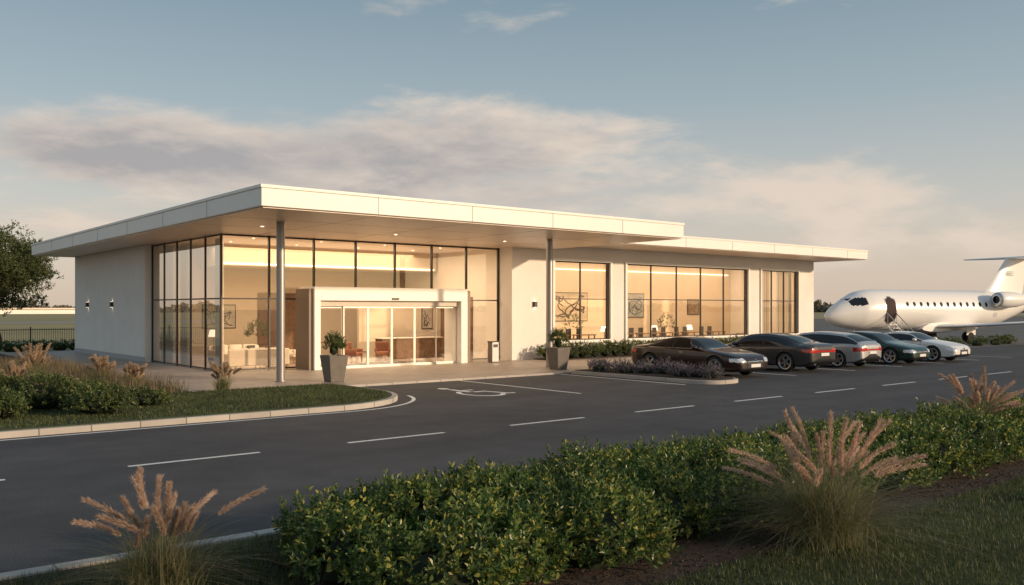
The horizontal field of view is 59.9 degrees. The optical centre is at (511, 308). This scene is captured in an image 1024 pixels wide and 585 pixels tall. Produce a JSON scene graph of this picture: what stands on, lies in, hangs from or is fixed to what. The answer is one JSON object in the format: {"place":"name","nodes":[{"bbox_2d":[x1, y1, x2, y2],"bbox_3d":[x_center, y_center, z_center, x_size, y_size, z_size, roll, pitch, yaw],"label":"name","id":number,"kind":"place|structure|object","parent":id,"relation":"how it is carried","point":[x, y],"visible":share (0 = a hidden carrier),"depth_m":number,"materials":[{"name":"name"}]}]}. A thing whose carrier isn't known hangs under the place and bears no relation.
{"place":"outdoors","nodes":[
{"label":"outdoors","id":0,"kind":"place"},
{"bbox_2d":[0,353,189,393],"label":"bed grass","id":1,"kind":"structure","parent":0,"point":[79,371],"depth_m":29.86,"materials":[{"name":"plant"}]},
{"bbox_2d":[8,466,294,584],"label":"fountain grass","id":2,"kind":"object","parent":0,"point":[164,570],"depth_m":7.74,"materials":[{"name":"plant"}]},
{"bbox_2d":[1,532,324,584],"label":"foreground grass","id":3,"kind":"structure","parent":0,"point":[277,573],"depth_m":8.38,"materials":[{"name":"green plant"}]},
{"bbox_2d":[0,382,387,428],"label":"island grass","id":4,"kind":"structure","parent":0,"point":[329,394],"depth_m":22.95,"materials":[{"name":"green plant"}]},
{"bbox_2d":[0,384,397,438],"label":"lawn island","id":5,"kind":"structure","parent":0,"point":[76,427],"depth_m":20.64,"materials":[{"name":"plant"}]},
{"bbox_2d":[0,371,26,403],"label":"shrub","id":6,"kind":"object","parent":5,"relation":"on","point":[10,380],"visible":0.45,"depth_m":21.96,"materials":[{"name":"green plant"}]},
{"bbox_2d":[0,385,31,417],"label":"shrub","id":7,"kind":"object","parent":5,"relation":"on","point":[9,408],"visible":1,"depth_m":19.66,"materials":[{"name":"green plant"}]},
{"bbox_2d":[5,371,93,409],"bbox_3d":[-11.253,1.992,21.652,1.979,0.973,1.807,0,0,-39],"label":"shrub","id":8,"kind":"object","parent":5,"relation":"on","point":[46,394],"visible":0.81,"depth_m":21.30,"materials":[{"name":"green plant"}]},
{"bbox_2d":[70,376,112,394],"bbox_3d":[-10.932,2.104,23.080,1.434,0.718,1.320,0,0,-39],"label":"shrub","id":9,"kind":"object","parent":5,"relation":"on","point":[103,382],"visible":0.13,"depth_m":23.14,"materials":[{"name":"green plant"}]},
{"bbox_2d":[59,378,141,414],"bbox_3d":[-9.528,2.048,20.552,1.740,0.882,1.555,0,0,-39],"label":"shrub","id":10,"kind":"object","parent":5,"relation":"on","point":[100,401],"visible":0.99,"depth_m":20.31,"materials":[{"name":"green plant"}]},
{"bbox_2d":[126,383,174,405],"bbox_3d":[-9.243,2.163,22.445,1.241,0.582,1.186,0,0,-39],"label":"shrub","id":11,"kind":"object","parent":5,"relation":"on","point":[146,397],"visible":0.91,"depth_m":22.25,"materials":[{"name":"green plant"}]},
{"bbox_2d":[204,362,244,389],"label":"ornamental grass","id":12,"kind":"object","parent":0,"point":[221,382],"depth_m":27.03,"materials":[{"name":"beige plant"}]},
{"bbox_2d":[0,350,640,392],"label":"plaza pavement","id":13,"kind":"structure","parent":0,"point":[364,376],"depth_m":35.26,"materials":[{"name":"grey concrete"}]},
{"bbox_2d":[0,360,27,379],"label":"ornamental grass","id":14,"kind":"object","parent":13,"relation":"on","point":[13,370],"depth_m":25.07,"materials":[{"name":"beige plant"}]},
{"bbox_2d":[4,343,71,384],"bbox_3d":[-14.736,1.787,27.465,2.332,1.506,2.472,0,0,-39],"label":"ornamental grass","id":15,"kind":"object","parent":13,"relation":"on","point":[33,355],"depth_m":27.37,"materials":[{"name":"beige plant"}]},
{"bbox_2d":[85,354,118,380],"bbox_3d":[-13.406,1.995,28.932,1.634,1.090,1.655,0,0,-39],"label":"ornamental grass","id":16,"kind":"object","parent":13,"relation":"on","point":[98,364],"depth_m":28.85,"materials":[{"name":"beige plant"}]},
{"bbox_2d":[119,361,146,389],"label":"ornamental grass","id":17,"kind":"object","parent":13,"relation":"on","point":[131,370],"depth_m":27.37,"materials":[{"name":"beige plant"}]},
{"bbox_2d":[320,331,347,381],"bbox_3d":[-6.157,1.640,30.908,1.050,1.799,1.030,0,0,-39],"label":"planter","id":18,"kind":"object","parent":13,"relation":"on","point":[334,365],"visible":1,"depth_m":30.71,"materials":[{"name":"concrete"}]},
{"bbox_2d":[487,341,498,362],"bbox_3d":[-0.879,2.040,41.789,0.440,1.000,0.390,0,0,-39],"label":"waste bin","id":19,"kind":"object","parent":13,"relation":"on","point":[493,351],"visible":1,"depth_m":41.65,"materials":[{"name":"silver metal"}]},
{"bbox_2d":[546,327,570,369],"bbox_3d":[1.948,1.649,37.049,1.004,1.783,1.035,0,0,-39],"label":"planter","id":20,"kind":"object","parent":13,"relation":"on","point":[558,356],"visible":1,"depth_m":36.89,"materials":[{"name":"concrete"}]},
{"bbox_2d":[536,332,797,357],"bbox_3d":[11.073,2.037,51.514,25.392,1.073,1.395,0,0,-39],"label":"box hedge","id":21,"kind":"object","parent":13,"relation":"on","point":[595,349],"visible":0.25,"depth_m":46.19,"materials":[{"name":"green plant"}]},
{"bbox_2d":[0,345,1023,572],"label":"road","id":22,"kind":"structure","parent":0,"point":[47,483],"depth_m":17.90,"materials":[{"name":"grey asphalt"}]},
{"bbox_2d":[438,388,515,395],"bbox_3d":[-1.423,2.596,27.613,3.027,0.001,1.507,0,0,34],"label":"accessible parking symbol","id":23,"kind":"object","parent":22,"relation":"on","point":[502,393],"visible":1,"depth_m":27.45,"materials":[{"name":"paint"}]},
{"bbox_2d":[0,356,1011,480],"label":"road markings","id":24,"kind":"object","parent":22,"relation":"on","point":[413,398],"visible":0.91,"depth_m":20.59,"materials":[{"name":"paint"}]},
{"bbox_2d":[571,368,737,383],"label":"planting island","id":25,"kind":"structure","parent":22,"relation":"on","point":[655,376],"depth_m":32.09,"materials":[{"name":"concrete"}]},
{"bbox_2d":[587,356,724,378],"bbox_3d":[5.293,2.210,33.428,6.656,0.852,1.841,0,0,43],"label":"lavender","id":26,"kind":"object","parent":25,"relation":"on","point":[624,367],"visible":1,"depth_m":33.35,"materials":[{"name":"purple plant"}]},
{"bbox_2d":[632,336,767,375],"bbox_3d":[7.373,1.852,35.398,2.509,1.495,5.579,0,0,-39],"label":"parked car","id":27,"kind":"object","parent":22,"relation":"on","point":[696,350],"visible":0.88,"depth_m":34.45,"materials":[{"name":"black paint"}]},
{"bbox_2d":[726,333,835,371],"bbox_3d":[10.975,1.816,38.261,2.509,1.568,5.579,0,0,-39],"label":"parked car","id":28,"kind":"object","parent":22,"relation":"on","point":[784,352],"visible":0.62,"depth_m":36.55,"materials":[{"name":"grey paint"}]},
{"bbox_2d":[799,331,881,367],"bbox_3d":[14.058,1.818,40.651,2.352,1.564,5.230,0,0,-39],"label":"parked car","id":29,"kind":"object","parent":22,"relation":"on","point":[857,350],"visible":0.5,"depth_m":38.81,"materials":[{"name":"grey paint"}]},
{"bbox_2d":[845,331,929,364],"bbox_3d":[17.277,1.851,43.033,2.397,1.498,5.330,0,0,-39],"label":"parked car","id":30,"kind":"object","parent":22,"relation":"on","point":[894,350],"visible":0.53,"depth_m":41.26,"materials":[{"name":"teal paint"}]},
{"bbox_2d":[884,331,969,361],"bbox_3d":[20.270,1.879,45.218,2.419,1.442,5.380,0,0,-39],"label":"parked car","id":31,"kind":"object","parent":22,"relation":"on","point":[939,349],"visible":0.58,"depth_m":43.50,"materials":[{"name":"white paint"}]},
{"bbox_2d":[0,457,1023,584],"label":"verge","id":32,"kind":"structure","parent":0,"point":[663,570],"depth_m":8.96,"materials":[{"name":"plant"}]},
{"bbox_2d":[192,459,1023,584],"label":"mulch chips","id":33,"kind":"object","parent":32,"relation":"on","point":[939,485],"visible":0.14,"depth_m":9.30,"materials":[{"name":"brown wood"}]},
{"bbox_2d":[270,390,1023,584],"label":"hedge","id":34,"kind":"object","parent":32,"relation":"on","point":[610,507],"visible":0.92,"depth_m":8.98,"materials":[{"name":"green plant"}]},
{"bbox_2d":[667,406,1020,579],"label":"fountain grass","id":35,"kind":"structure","parent":32,"relation":"on","point":[829,518],"depth_m":9.31,"materials":[{"name":"plant"}]},
{"bbox_2d":[914,366,1023,420],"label":"fountain grass","id":36,"kind":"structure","parent":32,"relation":"on","point":[974,389],"depth_m":16.88,"materials":[{"name":"brown plant"}]},
{"bbox_2d":[0,312,1023,351],"bbox_3d":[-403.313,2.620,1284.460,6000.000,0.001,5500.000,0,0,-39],"label":"ground","id":37,"kind":"structure","parent":0,"point":[34,317],"depth_m":122.50,"materials":[{"name":"green plant"}]},
{"bbox_2d":[0,220,63,346],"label":"deciduous tree","id":38,"kind":"object","parent":37,"relation":"on","point":[21,266],"visible":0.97,"depth_m":59.48,"materials":[{"name":"green plant"}]},
{"bbox_2d":[0,339,74,351],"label":"fence hedge","id":39,"kind":"object","parent":37,"relation":"on","point":[57,346],"visible":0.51,"depth_m":54.60,"materials":[{"name":"green plant"}]},
{"bbox_2d":[0,308,74,313],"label":"distant hangar","id":40,"kind":"structure","parent":37,"relation":"on","point":[45,311],"depth_m":427.66,"materials":[{"name":"beige"}]},
{"bbox_2d":[0,327,74,345],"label":"metal fence","id":41,"kind":"object","parent":37,"relation":"on","point":[53,329],"visible":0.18,"depth_m":55.98,"materials":[{"name":"grey"}]},
{"bbox_2d":[31,184,867,381],"bbox_3d":[-0.247,-0.625,52.795,44.660,6.450,31.960,0,0,-39],"label":"airport terminal","id":42,"kind":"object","parent":37,"relation":"on","point":[302,271],"visible":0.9,"depth_m":43.91,"materials":[{"name":"beige paint"}]},
{"bbox_2d":[153,235,219,369],"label":"window glass","id":43,"kind":"structure","parent":42,"relation":"in","point":[212,243],"depth_m":38.48,"materials":[{"name":"clear glass"}]},
{"bbox_2d":[224,304,235,328],"bbox_3d":[-14.512,0.400,44.018,1.700,1.200,0.042,0,0,-39],"label":"framed painting","id":44,"kind":"object","parent":42,"relation":"attached to","point":[229,316],"visible":0.23,"depth_m":44.34,"materials":[{"name":"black paper"}]},
{"bbox_2d":[224,344,258,353],"bbox_3d":[-12.712,2.100,41.023,2.400,0.860,0.930,0,0,-39],"label":"sofa","id":45,"kind":"object","parent":42,"relation":"on","point":[230,347],"visible":0.21,"depth_m":41.21,"materials":[{"name":"beige fabric"}]},
{"bbox_2d":[224,347,288,368],"bbox_3d":[-10.944,2.100,37.909,2.700,0.860,0.930,0,0,-39],"label":"sofa","id":46,"kind":"object","parent":42,"relation":"on","point":[233,357],"visible":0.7,"depth_m":37.33,"materials":[{"name":"beige fabric"}]},
{"bbox_2d":[244,315,272,347],"bbox_3d":[-12.531,1.423,43.752,1.387,2.234,1.373,0,0,-4],"label":"potted plant","id":47,"kind":"object","parent":42,"relation":"on","point":[251,329],"visible":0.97,"depth_m":43.52,"materials":[{"name":"green plant"}]},
{"bbox_2d":[289,349,295,363],"bbox_3d":[-9.974,2.070,41.173,0.690,0.920,0.740,0,0,-39],"label":"armchair","id":48,"kind":"object","parent":42,"relation":"on","point":[292,352],"visible":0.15,"depth_m":40.80,"materials":[{"name":"beige fabric"}]},
{"bbox_2d":[344,342,362,361],"bbox_3d":[-7.495,2.070,42.051,0.690,0.920,0.740,0,0,16],"label":"armchair","id":49,"kind":"object","parent":42,"relation":"on","point":[349,350],"visible":0.94,"depth_m":41.83,"materials":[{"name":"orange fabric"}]},
{"bbox_2d":[375,342,389,360],"bbox_3d":[-6.258,2.070,42.933,0.740,0.920,0.690,0,0,-11],"label":"armchair","id":50,"kind":"object","parent":42,"relation":"on","point":[382,348],"visible":0.95,"depth_m":43.12,"materials":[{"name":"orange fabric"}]},
{"bbox_2d":[373,336,442,358],"bbox_3d":[-5.289,1.995,45.451,3.700,1.050,0.900,0,0,-39],"label":"reception desk","id":51,"kind":"object","parent":42,"relation":"on","point":[403,347],"visible":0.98,"depth_m":45.15,"materials":[{"name":"brown wood"}]},
{"bbox_2d":[421,308,432,328],"bbox_3d":[-4.553,0.500,47.632,0.700,1.200,0.042,0,0,-39],"label":"framed painting","id":52,"kind":"object","parent":42,"relation":"attached to","point":[426,318],"visible":0.99,"depth_m":47.61,"materials":[{"name":"black paper"}]},
{"bbox_2d":[151,233,795,370],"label":"window frames","id":53,"kind":"structure","parent":42,"relation":"in","point":[221,298],"depth_m":41.28,"materials":[{"name":"brown metal"}]},
{"bbox_2d":[566,329,570,338],"bbox_3d":[3.200,1.820,48.573,0.400,1.400,0.400,0,0,-39],"label":"chair","id":54,"kind":"object","parent":42,"relation":"on","point":[569,332],"visible":0.38,"depth_m":48.73,"materials":[{"name":"brown wood"}]},
{"bbox_2d":[555,292,587,321],"bbox_3d":[3.561,-0.100,55.087,3.100,1.800,0.042,0,0,-39],"label":"framed painting","id":55,"kind":"object","parent":42,"relation":"attached to","point":[564,308],"visible":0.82,"depth_m":55.07,"materials":[{"name":"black paper"}]},
{"bbox_2d":[563,311,583,328],"bbox_3d":[3.670,1.337,53.064,1.421,2.407,1.319,0,0,-39],"label":"potted plant","id":56,"kind":"object","parent":42,"relation":"on","point":[574,319],"visible":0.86,"depth_m":52.98,"materials":[{"name":"green plant"}]},
{"bbox_2d":[576,329,581,338],"bbox_3d":[3.819,1.820,49.079,0.400,1.400,0.400,0,0,-39],"label":"chair","id":57,"kind":"object","parent":42,"relation":"on","point":[577,332],"visible":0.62,"depth_m":49.13,"materials":[{"name":"brown fabric"}]},
{"bbox_2d":[573,334,595,338],"bbox_3d":[3.921,1.970,48.323,1.300,1.120,0.600,0,0,-39],"label":"table","id":58,"kind":"object","parent":42,"relation":"on","point":[583,335],"visible":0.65,"depth_m":48.17,"materials":[{"name":"brown wood"}]},
{"bbox_2d":[629,328,633,336],"bbox_3d":[7.072,1.820,51.736,0.400,1.400,0.400,0,0,-39],"label":"chair","id":59,"kind":"object","parent":42,"relation":"on","point":[631,330],"visible":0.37,"depth_m":51.85,"materials":[{"name":"brown fabric"}]},
{"bbox_2d":[628,293,643,317],"bbox_3d":[8.054,-0.200,58.756,2.000,1.600,0.042,0,0,-39],"label":"framed painting","id":60,"kind":"object","parent":42,"relation":"attached to","point":[635,308],"visible":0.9,"depth_m":58.84,"materials":[{"name":"beige paper"}]},
{"bbox_2d":[638,327,642,336],"bbox_3d":[7.692,1.820,52.242,0.400,1.400,0.400,0,0,-39],"label":"chair","id":61,"kind":"object","parent":42,"relation":"on","point":[640,330],"visible":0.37,"depth_m":52.34,"materials":[{"name":"brown fabric"}]},
{"bbox_2d":[635,333,657,336],"bbox_3d":[7.793,1.970,51.485,1.300,1.120,0.600,0,0,-39],"label":"table","id":62,"kind":"object","parent":42,"relation":"on","point":[645,333],"visible":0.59,"depth_m":51.27,"materials":[{"name":"brown wood"}]},
{"bbox_2d":[652,327,656,336],"bbox_3d":[8.622,1.820,53.001,0.400,1.400,0.400,0,0,-39],"label":"chair","id":63,"kind":"object","parent":42,"relation":"on","point":[654,329],"visible":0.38,"depth_m":53.11,"materials":[{"name":"brown fabric"}]},
{"bbox_2d":[661,327,665,335],"bbox_3d":[9.241,1.820,53.507,0.400,1.400,0.400,0,0,-39],"label":"chair","id":64,"kind":"object","parent":42,"relation":"on","point":[663,329],"visible":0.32,"depth_m":53.62,"materials":[{"name":"brown fabric"}]},
{"bbox_2d":[657,312,674,327],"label":"potted plant","id":65,"kind":"object","parent":42,"relation":"on","point":[669,316],"visible":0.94,"depth_m":58.29,"materials":[{"name":"green plant"}]},
{"bbox_2d":[658,332,679,335],"bbox_3d":[9.343,1.970,52.750,1.300,1.120,0.600,0,0,-39],"label":"table","id":66,"kind":"object","parent":42,"relation":"on","point":[667,332],"visible":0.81,"depth_m":52.53,"materials":[{"name":"brown wood"}]},
{"bbox_2d":[683,327,686,335],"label":"chair","id":67,"kind":"object","parent":42,"relation":"on","point":[684,330],"visible":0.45,"depth_m":54.85,"materials":[{"name":"brown fabric"}]},
{"bbox_2d":[680,331,699,335],"bbox_3d":[10.892,1.970,54.015,1.300,1.120,0.600,0,0,-39],"label":"table","id":68,"kind":"object","parent":42,"relation":"on","point":[694,332],"visible":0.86,"depth_m":53.81,"materials":[{"name":"brown wood"}]},
{"bbox_2d":[687,299,698,314],"bbox_3d":[12.779,-0.100,62.614,1.300,1.100,0.042,0,0,-39],"label":"framed painting","id":69,"kind":"object","parent":42,"relation":"attached to","point":[692,307],"visible":0.99,"depth_m":62.54,"materials":[{"name":"black metal"}]},
{"bbox_2d":[699,326,703,334],"bbox_3d":[12.030,1.820,55.784,0.400,1.400,0.400,0,0,-39],"label":"chair","id":70,"kind":"object","parent":42,"relation":"on","point":[702,330],"visible":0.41,"depth_m":55.95,"materials":[{"name":"brown fabric"}]},
{"bbox_2d":[707,326,711,334],"bbox_3d":[12.649,1.820,56.289,0.400,1.400,0.400,0,0,-39],"label":"chair","id":71,"kind":"object","parent":42,"relation":"on","point":[709,328],"visible":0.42,"depth_m":56.39,"materials":[{"name":"brown fabric"}]},
{"bbox_2d":[706,331,725,334],"bbox_3d":[12.751,1.970,55.533,1.300,1.120,0.600,0,0,-39],"label":"table","id":72,"kind":"object","parent":42,"relation":"on","point":[714,331],"visible":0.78,"depth_m":55.19,"materials":[{"name":"brown wood"}]},
{"bbox_2d":[1,299,1023,312],"bbox_3d":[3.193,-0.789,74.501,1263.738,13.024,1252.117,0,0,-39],"label":"distant tree line","id":73,"kind":"object","parent":37,"relation":"on","point":[819,307],"visible":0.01,"depth_m":585.10,"materials":[{"name":"green plant"}]},
{"bbox_2d":[814,316,1023,347],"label":"apron","id":74,"kind":"object","parent":37,"relation":"on","point":[1017,331],"depth_m":104.99,"materials":[{"name":"concrete"}]},
{"bbox_2d":[824,256,1023,341],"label":"business jet","id":75,"kind":"object","parent":74,"relation":"on","point":[996,302],"visible":0.94,"depth_m":67.95,"materials":[{"name":"white metal"}]},
{"bbox_2d":[966,327,975,334],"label":"gear door","id":76,"kind":"structure","parent":75,"relation":"attached to","point":[968,329],"depth_m":68.70,"materials":[{"name":"white metal"}]},
{"bbox_2d":[932,334,1016,345],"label":"median shrubs","id":77,"kind":"object","parent":74,"relation":"on","point":[996,340],"visible":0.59,"depth_m":62.18,"materials":[{"name":"green plant"}]},
{"bbox_2d":[0,313,1023,323],"bbox_3d":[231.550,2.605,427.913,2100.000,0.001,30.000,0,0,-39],"label":"runway","id":78,"kind":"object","parent":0,"point":[36,322],"depth_m":165.30,"materials":[{"name":"grey asphalt"}]},
{"bbox_2d":[0,0,1023,307],"label":"sky","id":79,"kind":"structure","parent":0,"point":[893,130],"materials":[{"name":"blue"}]},
{"bbox_2d":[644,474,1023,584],"bbox_3d":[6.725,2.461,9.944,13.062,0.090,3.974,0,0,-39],"label":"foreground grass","id":80,"kind":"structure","parent":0,"point":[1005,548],"depth_m":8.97,"materials":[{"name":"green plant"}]}
]}

